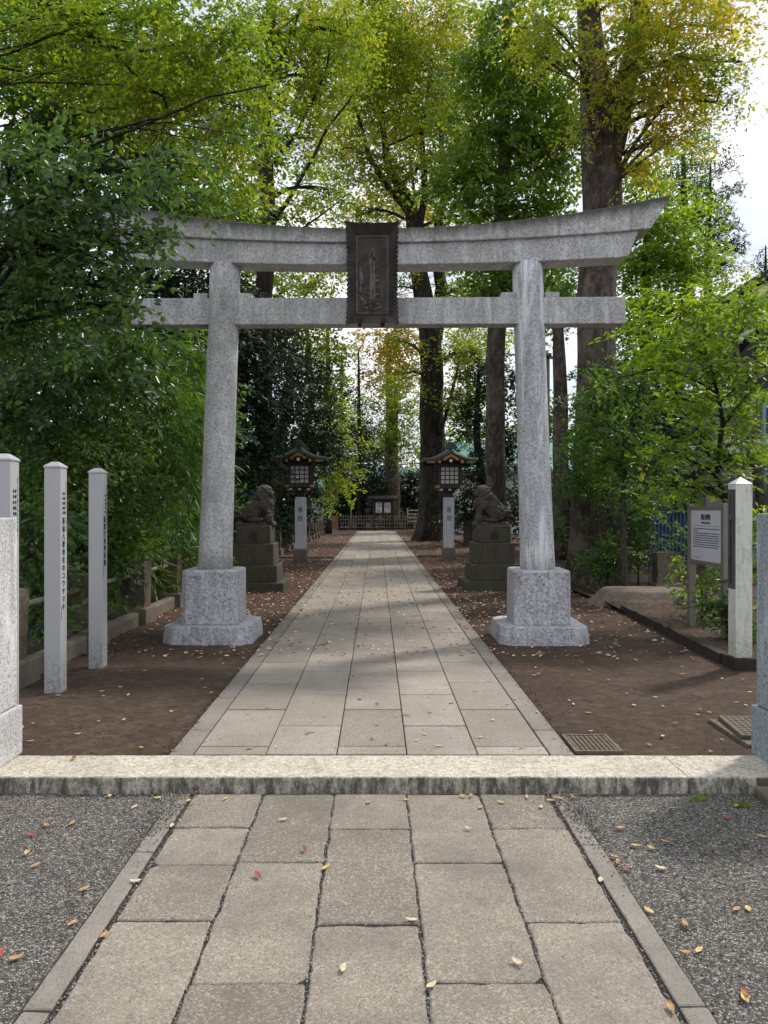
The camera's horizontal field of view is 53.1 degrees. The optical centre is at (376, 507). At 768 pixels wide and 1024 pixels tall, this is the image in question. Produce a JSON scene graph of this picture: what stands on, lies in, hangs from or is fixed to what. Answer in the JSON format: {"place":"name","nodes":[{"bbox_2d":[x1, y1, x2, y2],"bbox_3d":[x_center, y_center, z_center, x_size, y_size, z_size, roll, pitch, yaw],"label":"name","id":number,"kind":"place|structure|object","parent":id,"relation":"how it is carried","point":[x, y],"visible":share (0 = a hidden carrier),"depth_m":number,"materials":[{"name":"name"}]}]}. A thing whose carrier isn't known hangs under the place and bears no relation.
{"place":"outdoors","nodes":[
{"label":"outdoors","id":0,"kind":"place"},
{"bbox_2d":[20,533,233,654],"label":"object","id":1,"kind":"structure","parent":0,"point":[37,646],"depth_m":9.11,"materials":[{"name":"plant"}]},
{"bbox_2d":[0,301,194,458],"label":"broadleaf shrub","id":2,"kind":"object","parent":1,"relation":"on","point":[117,367],"visible":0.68,"depth_m":8.52,"materials":[{"name":"green plant"}]},
{"bbox_2d":[107,535,178,608],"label":"palm shrub","id":3,"kind":"object","parent":1,"relation":"on","point":[128,557],"visible":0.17,"depth_m":10.15,"materials":[{"name":"green plant"}]},
{"bbox_2d":[0,0,316,224],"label":"maple tree","id":4,"kind":"object","parent":1,"relation":"on","point":[205,66],"visible":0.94,"depth_m":9.95,"materials":[{"name":"green plant"}]},
{"bbox_2d":[26,518,414,547],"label":"soil base","id":5,"kind":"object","parent":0,"point":[194,519],"depth_m":62.03,"materials":[{"name":"brown soil"}]},
{"bbox_2d":[0,0,272,345],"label":"slender tree","id":6,"kind":"object","parent":5,"relation":"on","point":[42,119],"visible":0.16,"depth_m":14.71,"materials":[{"name":"green plant"}]},
{"bbox_2d":[0,127,272,531],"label":"background evergreen","id":7,"kind":"object","parent":5,"relation":"on","point":[197,282],"visible":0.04,"depth_m":15.93,"materials":[{"name":"green plant"}]},
{"bbox_2d":[243,291,363,552],"bbox_3d":[-2.924,-2.876,25.941,4.818,8.832,4.578,0,0,16],"label":"evergreen tree","id":8,"kind":"object","parent":5,"relation":"on","point":[318,446],"visible":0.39,"depth_m":25.57,"materials":[{"name":"green plant"}]},
{"bbox_2d":[297,330,402,526],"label":"grove tree","id":9,"kind":"object","parent":5,"relation":"on","point":[354,353],"visible":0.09,"depth_m":59.84,"materials":[{"name":"green plant"}]},
{"bbox_2d":[282,468,419,524],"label":"shrine office","id":10,"kind":"structure","parent":5,"relation":"on","point":[374,489],"depth_m":66.00,"materials":[{"name":"paint"}]},
{"bbox_2d":[337,342,388,529],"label":"thin conifer","id":11,"kind":"object","parent":5,"relation":"on","point":[359,405],"visible":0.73,"depth_m":51.89,"materials":[{"name":"green plant"}]},
{"bbox_2d":[312,402,417,528],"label":"evergreen","id":12,"kind":"object","parent":5,"relation":"on","point":[373,481],"visible":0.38,"depth_m":53.17,"materials":[{"name":"green plant"}]},
{"bbox_2d":[274,272,482,533],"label":"grove tree","id":13,"kind":"object","parent":5,"relation":"on","point":[313,287],"visible":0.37,"depth_m":43.78,"materials":[{"name":"green plant"}]},
{"bbox_2d":[277,0,500,227],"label":"grove tree","id":14,"kind":"object","parent":5,"relation":"on","point":[375,190],"visible":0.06,"depth_m":54.82,"materials":[{"name":"green plant"}]},
{"bbox_2d":[346,328,442,477],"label":"maple","id":15,"kind":"object","parent":5,"relation":"on","point":[379,355],"visible":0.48,"depth_m":55.57,"materials":[{"name":"green plant"}]},
{"bbox_2d":[353,371,444,529],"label":"green tree","id":16,"kind":"object","parent":5,"relation":"on","point":[394,438],"visible":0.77,"depth_m":52.11,"materials":[{"name":"green plant"}]},
{"bbox_2d":[366,453,457,529],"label":"evergreen","id":17,"kind":"object","parent":5,"relation":"on","point":[409,498],"visible":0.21,"depth_m":55.54,"materials":[{"name":"green plant"}]},
{"bbox_2d":[409,328,513,447],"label":"grove tree","id":18,"kind":"object","parent":5,"relation":"on","point":[509,341],"visible":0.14,"depth_m":47.60,"materials":[{"name":"green plant"}]},
{"bbox_2d":[418,329,552,541],"bbox_3d":[4.878,-2.810,31.186,6.651,8.776,5.693,0,0,15],"label":"evergreen tree","id":19,"kind":"object","parent":5,"relation":"on","point":[476,418],"visible":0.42,"depth_m":30.72,"materials":[{"name":"green plant"}]},
{"bbox_2d":[453,443,572,533],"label":"distant house","id":20,"kind":"structure","parent":5,"relation":"on","point":[507,483],"depth_m":42.00,"materials":[{"name":"glass"}]},
{"bbox_2d":[543,267,578,559],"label":"reddish trunk tree","id":21,"kind":"object","parent":5,"relation":"on","point":[561,511],"visible":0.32,"depth_m":20.83,"materials":[{"name":"brown plant"}]},
{"bbox_2d":[506,351,761,529],"bbox_3d":[7.786,-2.228,20.994,8.544,7.618,13.464,0,0,0],"label":"hedge tree","id":22,"kind":"object","parent":5,"relation":"on","point":[669,431],"visible":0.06,"depth_m":15.45,"materials":[{"name":"green plant"}]},
{"bbox_2d":[569,124,750,471],"bbox_3d":[7.817,-4.450,21.395,4.898,12.044,4.669,0,0,0],"label":"bright ginkgo","id":23,"kind":"object","parent":5,"relation":"on","point":[647,257],"visible":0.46,"depth_m":20.83,"materials":[{"name":"green plant"}]},
{"bbox_2d":[613,269,767,567],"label":"neighbour house","id":24,"kind":"structure","parent":5,"relation":"on","point":[744,347],"depth_m":18.20,"materials":[{"name":"paint"}]},
{"bbox_2d":[721,472,767,520],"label":"window","id":25,"kind":"structure","parent":24,"relation":"in","point":[732,478],"depth_m":18.17,"materials":[{"name":"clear glass"}]},
{"bbox_2d":[722,405,767,441],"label":"window","id":26,"kind":"structure","parent":24,"relation":"in","point":[759,428],"depth_m":18.17,"materials":[{"name":"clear glass"}]},
{"bbox_2d":[635,113,751,394],"bbox_3d":[11.914,-6.473,28.970,3.896,16.095,4.210,0,0,-17],"label":"leaning evergreen","id":27,"kind":"object","parent":5,"relation":"on","point":[684,168],"visible":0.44,"depth_m":28.62,"materials":[{"name":"green plant"}]},
{"bbox_2d":[671,151,751,383],"bbox_3d":[12.912,-6.138,29.917,3.450,15.386,2.152,0,0,0],"label":"pine tree","id":28,"kind":"object","parent":5,"relation":"on","point":[737,249],"visible":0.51,"depth_m":29.79,"materials":[{"name":"green plant"}]},
{"bbox_2d":[668,265,767,512],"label":"garden tree","id":29,"kind":"object","parent":5,"relation":"on","point":[763,501],"visible":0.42,"depth_m":17.00,"materials":[{"name":"green plant"}]},
{"bbox_2d":[12,794,718,1023],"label":"path","id":30,"kind":"structure","parent":0,"point":[257,951],"depth_m":2.85,"materials":[{"name":"grey stone"}]},
{"bbox_2d":[14,794,716,1023],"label":"path border","id":31,"kind":"object","parent":30,"relation":"on","point":[49,992],"visible":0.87,"depth_m":2.79,"materials":[{"name":"stone"}]},
{"bbox_2d":[170,531,574,755],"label":"path","id":32,"kind":"structure","parent":0,"point":[272,683],"depth_m":6.36,"materials":[{"name":"grey stone"}]},
{"bbox_2d":[169,531,573,755],"bbox_3d":[-0.032,1.480,26.578,2.407,0.031,44.031,0,0,0],"label":"path border","id":33,"kind":"object","parent":32,"relation":"on","point":[545,733],"visible":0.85,"depth_m":6.34,"materials":[{"name":"stone"}]},
{"bbox_2d":[0,792,767,1023],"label":"gravel ground","id":34,"kind":"structure","parent":0,"point":[735,1007],"depth_m":3.26,"materials":[{"name":"grey gravel"}]},
{"bbox_2d":[0,756,81,792],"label":"kerb stone","id":35,"kind":"object","parent":34,"relation":"on","point":[29,774],"visible":0.91,"depth_m":4.24,"materials":[{"name":"grey stone"}]},
{"bbox_2d":[0,518,21,766],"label":"gate pillar","id":36,"kind":"structure","parent":35,"relation":"on","point":[10,729],"depth_m":4.47,"materials":[{"name":"stone"}]},
{"bbox_2d":[57,755,687,793],"bbox_3d":[-0.022,1.510,4.352,3.425,0.100,0.366,0,0,0],"label":"kerb stone","id":37,"kind":"object","parent":34,"relation":"on","point":[382,774],"visible":0.92,"depth_m":4.20,"materials":[{"name":"grey stone"}]},
{"bbox_2d":[689,792,711,802],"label":"weed","id":38,"kind":"object","parent":34,"relation":"on","point":[699,797],"visible":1,"depth_m":4.08,"materials":[{"name":"green plant"}]},
{"bbox_2d":[664,755,767,793],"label":"kerb stone","id":39,"kind":"object","parent":34,"relation":"on","point":[711,774],"visible":0.91,"depth_m":4.25,"materials":[{"name":"grey stone"}]},
{"bbox_2d":[751,513,767,762],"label":"gate pillar","id":40,"kind":"structure","parent":39,"relation":"on","point":[759,729],"depth_m":4.50,"materials":[{"name":"grey stone"}]},
{"bbox_2d":[723,798,754,808],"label":"weed","id":41,"kind":"object","parent":34,"relation":"on","point":[746,804],"visible":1,"depth_m":3.99,"materials":[{"name":"green plant"}]},
{"bbox_2d":[754,786,767,806],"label":"step stone","id":42,"kind":"object","parent":34,"relation":"on","point":[761,793],"visible":1,"depth_m":4.06,"materials":[{"name":"grey stone"}]},
{"bbox_2d":[0,0,767,508],"label":"sky","id":43,"kind":"structure","parent":0,"point":[752,212],"materials":[{"name":"white"}]},
{"bbox_2d":[18,528,756,755],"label":"soil ground","id":44,"kind":"structure","parent":0,"point":[667,690],"depth_m":6.43,"materials":[{"name":"brown soil"}]},
{"bbox_2d":[0,454,19,704],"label":"marker post","id":45,"kind":"object","parent":44,"relation":"on","point":[9,485],"visible":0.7,"depth_m":5.22,"materials":[{"name":"grey stone"}]},
{"bbox_2d":[19,495,88,653],"bbox_3d":[-3.369,0.629,7.320,1.576,1.654,1.144,0,0,-30],"label":"leafy shrub","id":46,"kind":"object","parent":44,"relation":"on","point":[32,532],"visible":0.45,"depth_m":7.38,"materials":[{"name":"green plant"}]},
{"bbox_2d":[43,462,67,692],"bbox_3d":[-2.586,0.560,6.185,0.142,1.860,0.142,0,0,0],"label":"marker post","id":47,"kind":"object","parent":44,"relation":"on","point":[55,577],"visible":1,"depth_m":6.12,"materials":[{"name":"grey stone"}]},
{"bbox_2d":[20,546,143,645],"bbox_3d":[-3.385,0.938,8.609,1.095,1.124,2.926,0,0,0],"label":"leafy shrub","id":48,"kind":"object","parent":44,"relation":"on","point":[121,570],"visible":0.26,"depth_m":9.00,"materials":[{"name":"green plant"}]},
{"bbox_2d":[25,509,164,619],"bbox_3d":[-3.472,0.683,9.342,1.575,1.584,1.498,0,0,-31],"label":"leafy shrub","id":49,"kind":"object","parent":44,"relation":"on","point":[134,547],"visible":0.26,"depth_m":9.23,"materials":[{"name":"green plant"}]},
{"bbox_2d":[88,468,107,668],"bbox_3d":[-2.590,0.560,7.134,0.140,1.860,0.140,0,0,0],"label":"marker post","id":50,"kind":"object","parent":44,"relation":"on","point":[97,568],"visible":1,"depth_m":7.07,"materials":[{"name":"grey stone"}]},
{"bbox_2d":[0,371,199,558],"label":"mixed shrub","id":51,"kind":"object","parent":44,"relation":"on","point":[126,472],"visible":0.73,"depth_m":8.74,"materials":[{"name":"green plant"}]},
{"bbox_2d":[15,449,198,625],"bbox_3d":[-3.976,0.391,11.093,2.373,2.278,5.749,0,0,5],"label":"leafy shrub","id":52,"kind":"object","parent":44,"relation":"on","point":[174,552],"visible":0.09,"depth_m":10.47,"materials":[{"name":"green plant"}]},
{"bbox_2d":[36,296,248,607],"bbox_3d":[-2.907,-0.777,10.381,2.618,4.460,2.896,0,0,45],"label":"bamboo clump","id":53,"kind":"object","parent":44,"relation":"on","point":[187,370],"visible":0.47,"depth_m":10.19,"materials":[{"name":"green plant"}]},
{"bbox_2d":[0,86,301,388],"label":"camellia tree","id":54,"kind":"object","parent":44,"relation":"on","point":[75,237],"visible":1,"depth_m":6.89,"materials":[{"name":"green plant"}]},
{"bbox_2d":[114,521,198,601],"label":"sedge clump","id":55,"kind":"object","parent":44,"relation":"on","point":[153,587],"visible":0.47,"depth_m":11.31,"materials":[{"name":"green plant"}]},
{"bbox_2d":[19,520,324,689],"bbox_3d":[-3.130,1.097,25.370,0.440,0.866,38.260,0,0,0],"label":"stone fence","id":56,"kind":"object","parent":44,"relation":"on","point":[31,668],"visible":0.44,"depth_m":9.42,"materials":[{"name":"stone"}]},
{"bbox_2d":[138,379,254,569],"bbox_3d":[-3.070,-0.422,12.706,1.977,3.754,2.533,0,0,27],"label":"leafy shrub","id":57,"kind":"object","parent":44,"relation":"on","point":[197,520],"visible":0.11,"depth_m":12.49,"materials":[{"name":"green plant"}]},
{"bbox_2d":[136,284,311,565],"bbox_3d":[-3.576,-2.227,18.268,4.013,7.512,5.046,0,0,0],"label":"dark evergreen","id":58,"kind":"object","parent":44,"relation":"on","point":[258,405],"visible":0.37,"depth_m":18.12,"materials":[{"name":"green plant"}]},
{"bbox_2d":[168,480,294,565],"bbox_3d":[-3.350,0.339,19.840,1.944,2.336,11.831,0,0,0],"label":"leafy shrub","id":59,"kind":"object","parent":44,"relation":"on","point":[289,514],"visible":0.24,"depth_m":24.69,"materials":[{"name":"green plant"}]},
{"bbox_2d":[233,526,289,592],"bbox_3d":[-2.200,0.910,13.950,1.139,1.180,1.099,0,0,0],"label":"stone pedestal","id":60,"kind":"object","parent":44,"relation":"on","point":[256,552],"visible":0.95,"depth_m":13.59,"materials":[{"name":"grey stone"}]},
{"bbox_2d":[234,485,276,526],"bbox_3d":[-2.213,-0.028,13.950,0.776,0.792,0.449,0,0,0],"label":"guardian lion","id":61,"kind":"object","parent":60,"relation":"on","point":[261,499],"visible":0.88,"depth_m":13.81},
{"bbox_2d":[174,0,400,515],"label":"tall zelkova","id":62,"kind":"object","parent":44,"relation":"on","point":[305,42],"visible":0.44,"depth_m":22.89,"materials":[{"name":"green plant"}]},
{"bbox_2d":[200,271,379,517],"bbox_3d":[-3.383,-4.565,32.535,8.808,12.174,4.762,0,0,-33],"label":"green tree","id":63,"kind":"object","parent":44,"relation":"on","point":[321,348],"visible":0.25,"depth_m":33.02,"materials":[{"name":"green plant"}]},
{"bbox_2d":[271,440,328,561],"bbox_3d":[-2.090,-0.155,21.100,1.490,3.310,1.400,0,0,0],"label":"shrine lantern","id":64,"kind":"object","parent":44,"relation":"on","point":[302,467],"visible":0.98,"depth_m":20.82,"materials":[{"name":"stone"}]},
{"bbox_2d":[290,465,308,483],"bbox_3d":[-2.090,-0.910,20.814,0.526,0.498,0.028,0,0,0],"label":"paper window","id":65,"kind":"structure","parent":64,"relation":"in","point":[301,471],"depth_m":20.82,"materials":[{"name":"paper"}]},
{"bbox_2d":[289,486,323,525],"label":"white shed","id":66,"kind":"structure","parent":44,"relation":"on","point":[311,519],"depth_m":52.00,"materials":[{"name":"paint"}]},
{"bbox_2d":[279,556,333,558],"bbox_3d":[-2.125,1.465,22.480,1.750,0.110,0.160,0,0,0],"label":"edging strip","id":67,"kind":"object","parent":44,"relation":"on","point":[309,557],"visible":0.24,"depth_m":22.40,"materials":[{"name":"stone"}]},
{"bbox_2d":[332,516,337,530],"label":"reed screen","id":68,"kind":"object","parent":44,"relation":"on","point":[335,521],"visible":0.64,"depth_m":50.20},
{"bbox_2d":[338,506,416,529],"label":"bamboo fence","id":69,"kind":"object","parent":44,"relation":"on","point":[371,523],"visible":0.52,"depth_m":50.56,"materials":[{"name":"brown wood"}]},
{"bbox_2d":[89,195,670,645],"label":"torii gate","id":70,"kind":"structure","parent":44,"relation":"on","point":[527,309],"depth_m":8.58,"materials":[{"name":"stone"}]},
{"bbox_2d":[345,221,399,324],"bbox_3d":[-0.050,-2.563,8.431,0.593,1.102,0.130,0,7,0],"label":"name tablet","id":71,"kind":"object","parent":70,"relation":"hanging from","point":[372,270],"visible":1,"depth_m":8.43,"materials":[{"name":"brown metal"}]},
{"bbox_2d":[22,599,739,746],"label":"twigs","id":72,"kind":"object","parent":44,"relation":"on","point":[283,609],"visible":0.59,"depth_m":6.49,"materials":[{"name":"brown wood"}]},
{"bbox_2d":[368,496,396,530],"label":"notice board","id":73,"kind":"object","parent":44,"relation":"on","point":[382,501],"visible":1,"depth_m":49.84,"materials":[{"name":"brown wood"}]},
{"bbox_2d":[384,502,390,512],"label":"poster","id":74,"kind":"object","parent":73,"relation":"attached to","point":[387,507],"visible":1,"depth_m":49.84,"materials":[{"name":"white paper"}]},
{"bbox_2d":[84,532,687,656],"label":"leaf litter","id":75,"kind":"object","parent":44,"relation":"on","point":[286,597],"visible":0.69,"depth_m":12.16,"materials":[{"name":"brown plant"}]},
{"bbox_2d":[23,576,756,754],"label":"soil crumbs","id":76,"kind":"object","parent":44,"relation":"on","point":[204,708],"visible":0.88,"depth_m":6.20,"materials":[{"name":"brown soil"}]},
{"bbox_2d":[281,0,533,541],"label":"huge zelkova","id":77,"kind":"object","parent":44,"relation":"on","point":[407,60],"visible":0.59,"depth_m":33.90,"materials":[{"name":"green plant"}]},
{"bbox_2d":[416,555,468,557],"bbox_3d":[2.895,1.465,22.980,3.410,0.110,0.160,0,0,0],"label":"edging strip","id":78,"kind":"object","parent":44,"relation":"on","point":[440,556],"visible":0.24,"depth_m":22.90,"materials":[{"name":"stone"}]},
{"bbox_2d":[421,442,477,560],"bbox_3d":[2.035,-0.155,21.750,1.490,3.310,1.400,0,0,0],"label":"shrine lantern","id":79,"kind":"object","parent":44,"relation":"on","point":[449,462],"visible":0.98,"depth_m":21.47,"materials":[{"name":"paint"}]},
{"bbox_2d":[440,466,458,483],"bbox_3d":[2.035,-0.910,21.464,0.526,0.498,0.028,0,0,0],"label":"paper window","id":80,"kind":"structure","parent":79,"relation":"in","point":[448,474],"depth_m":21.47,"materials":[{"name":"paper"}]},
{"bbox_2d":[462,510,474,544],"bbox_3d":[4.063,0.780,31.015,1.220,1.400,0.090,0,0,0],"label":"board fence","id":81,"kind":"object","parent":44,"relation":"on","point":[468,532],"visible":0.22,"depth_m":31.00,"materials":[{"name":"grey wood"}]},
{"bbox_2d":[458,525,519,590],"bbox_3d":[2.130,0.910,14.250,1.139,1.180,1.099,0,0,0],"label":"stone pedestal","id":82,"kind":"object","parent":44,"relation":"on","point":[491,556],"visible":0.98,"depth_m":13.89,"materials":[{"name":"grey stone"}]},
{"bbox_2d":[471,485,513,526],"bbox_3d":[2.139,-0.029,14.252,0.784,0.795,0.432,0,0,0],"label":"guardian lion","id":83,"kind":"object","parent":82,"relation":"on","point":[491,507],"visible":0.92,"depth_m":14.11},
{"bbox_2d":[397,0,608,517],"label":"ginkgo tree","id":84,"kind":"object","parent":44,"relation":"on","point":[517,140],"visible":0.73,"depth_m":24.52,"materials":[{"name":"green plant"}]},
{"bbox_2d":[546,353,551,445],"bbox_3d":[4.453,-1.270,20.000,0.200,5.500,0.200,0,0,0],"label":"lamp pole","id":85,"kind":"object","parent":44,"relation":"on","point":[548,356],"visible":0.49,"depth_m":19.95,"materials":[{"name":"black metal"}]},
{"bbox_2d":[561,734,623,754],"bbox_3d":[1.335,1.480,4.780,0.290,0.044,0.350,0,0,0],"label":"drain grate","id":86,"kind":"object","parent":44,"relation":"on","point":[592,744],"visible":0.98,"depth_m":4.75,"materials":[{"name":"metal"}]},
{"bbox_2d":[586,586,696,606],"bbox_3d":[4.226,1.373,12.022,1.927,0.215,1.247,0,0,0],"label":"culvert stone","id":87,"kind":"object","parent":44,"relation":"on","point":[637,594],"visible":0.62,"depth_m":11.58,"materials":[{"name":"grey stone"}]},
{"bbox_2d":[570,581,727,663],"bbox_3d":[3.503,1.441,10.922,0.206,0.158,7.362,0,0,3],"label":"bed edging","id":88,"kind":"object","parent":44,"relation":"on","point":[697,645],"visible":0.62,"depth_m":8.68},
{"bbox_2d":[619,547,682,587],"bbox_3d":[4.920,1.136,14.750,0.460,0.788,3.720,0,0,0],"label":"stone fence","id":89,"kind":"object","parent":44,"relation":"on","point":[661,567],"visible":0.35,"depth_m":12.98,"materials":[{"name":"stone"}]},
{"bbox_2d":[650,511,686,571],"bbox_3d":[6.500,0.770,17.000,0.900,1.420,0.070,0,0,0],"label":"blue sheet fence","id":90,"kind":"object","parent":44,"relation":"on","point":[680,517],"visible":0.28,"depth_m":17.00,"materials":[{"name":"blue plastic"}]},
{"bbox_2d":[661,555,720,620],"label":"yellowing shrub","id":91,"kind":"object","parent":44,"relation":"on","point":[699,592],"visible":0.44,"depth_m":9.83,"materials":[{"name":"green plant"}]},
{"bbox_2d":[687,503,727,637],"bbox_3d":[3.770,0.725,8.750,0.080,1.550,0.970,0,0,0],"label":"information sign","id":92,"kind":"object","parent":44,"relation":"on","point":[707,535],"visible":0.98,"depth_m":8.74,"materials":[{"name":"grey metal"}]},
{"bbox_2d":[708,715,750,747],"bbox_3d":[2.655,1.463,5.020,0.730,0.074,0.580,0,0,0],"label":"drain grate","id":93,"kind":"object","parent":44,"relation":"on","point":[737,728],"visible":0.56,"depth_m":5.07,"materials":[{"name":"metal"}]},
{"bbox_2d":[722,477,756,670],"bbox_3d":[3.370,0.613,7.085,0.260,1.795,0.270,0,0,0],"label":"worn marker post","id":94,"kind":"object","parent":44,"relation":"on","point":[738,656],"visible":0.99,"depth_m":6.98,"materials":[{"name":"beige paint"}]},
{"bbox_2d":[717,448,767,643],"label":"roadside shrub","id":95,"kind":"object","parent":44,"relation":"on","point":[746,475],"visible":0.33,"depth_m":8.47,"materials":[{"name":"green plant"}]},
{"bbox_2d":[454,531,756,654],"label":"bed ground","id":96,"kind":"structure","parent":0,"point":[717,641],"depth_m":11.01,"materials":[{"name":"soil"}]},
{"bbox_2d":[550,412,652,543],"bbox_3d":[3.922,-0.113,13.641,1.909,3.128,1.340,0,0,26],"label":"climbing shrub","id":97,"kind":"object","parent":96,"relation":"on","point":[582,481],"visible":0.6,"depth_m":13.54,"materials":[{"name":"green plant"}]},
{"bbox_2d":[565,529,653,589],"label":"shrub","id":98,"kind":"object","parent":96,"relation":"on","point":[614,558],"visible":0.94,"depth_m":13.21,"materials":[{"name":"green plant"}]},
{"bbox_2d":[484,0,767,584],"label":"zelkova","id":99,"kind":"object","parent":96,"relation":"on","point":[608,106],"visible":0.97,"depth_m":13.85,"materials":[{"name":"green plant"}]},
{"bbox_2d":[550,332,704,585],"bbox_3d":[3.959,-0.748,12.425,2.404,4.361,1.892,0,0,-18],"label":"forked young tree","id":100,"kind":"object","parent":96,"relation":"on","point":[614,406],"visible":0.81,"depth_m":12.40,"materials":[{"name":"green plant"}]},
{"bbox_2d":[604,480,686,585],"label":"shrub","id":101,"kind":"object","parent":96,"relation":"on","point":[637,535],"visible":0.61,"depth_m":13.60,"materials":[{"name":"green plant"}]},
{"bbox_2d":[577,280,767,526],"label":"young ash tree","id":102,"kind":"object","parent":96,"relation":"on","point":[697,406],"visible":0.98,"depth_m":9.44,"materials":[{"name":"green plant"}]},
{"bbox_2d":[675,571,756,640],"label":"glossy shrub","id":103,"kind":"object","parent":96,"relation":"on","point":[718,604],"visible":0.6,"depth_m":8.26,"materials":[{"name":"green plant"}]},
{"bbox_2d":[611,599,756,641],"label":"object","id":104,"kind":"structure","parent":0,"point":[646,610],"depth_m":10.26,"materials":[{"name":"brown plant"}]},
{"bbox_2d":[731,246,767,289],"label":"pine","id":105,"kind":"object","parent":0,"point":[764,265],"visible":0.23,"depth_m":33.98,"materials":[{"name":"green plant"}]},
{"bbox_3d":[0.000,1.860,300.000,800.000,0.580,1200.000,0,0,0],"label":"ground","id":106,"kind":"structure","parent":0,"visible":0},
{"bbox_2d":[11,397,573,519],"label":"distant wood","id":107,"kind":"object","parent":106,"relation":"on","point":[508,430],"visible":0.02,"depth_m":90.83,"materials":[{"name":"green plant"}]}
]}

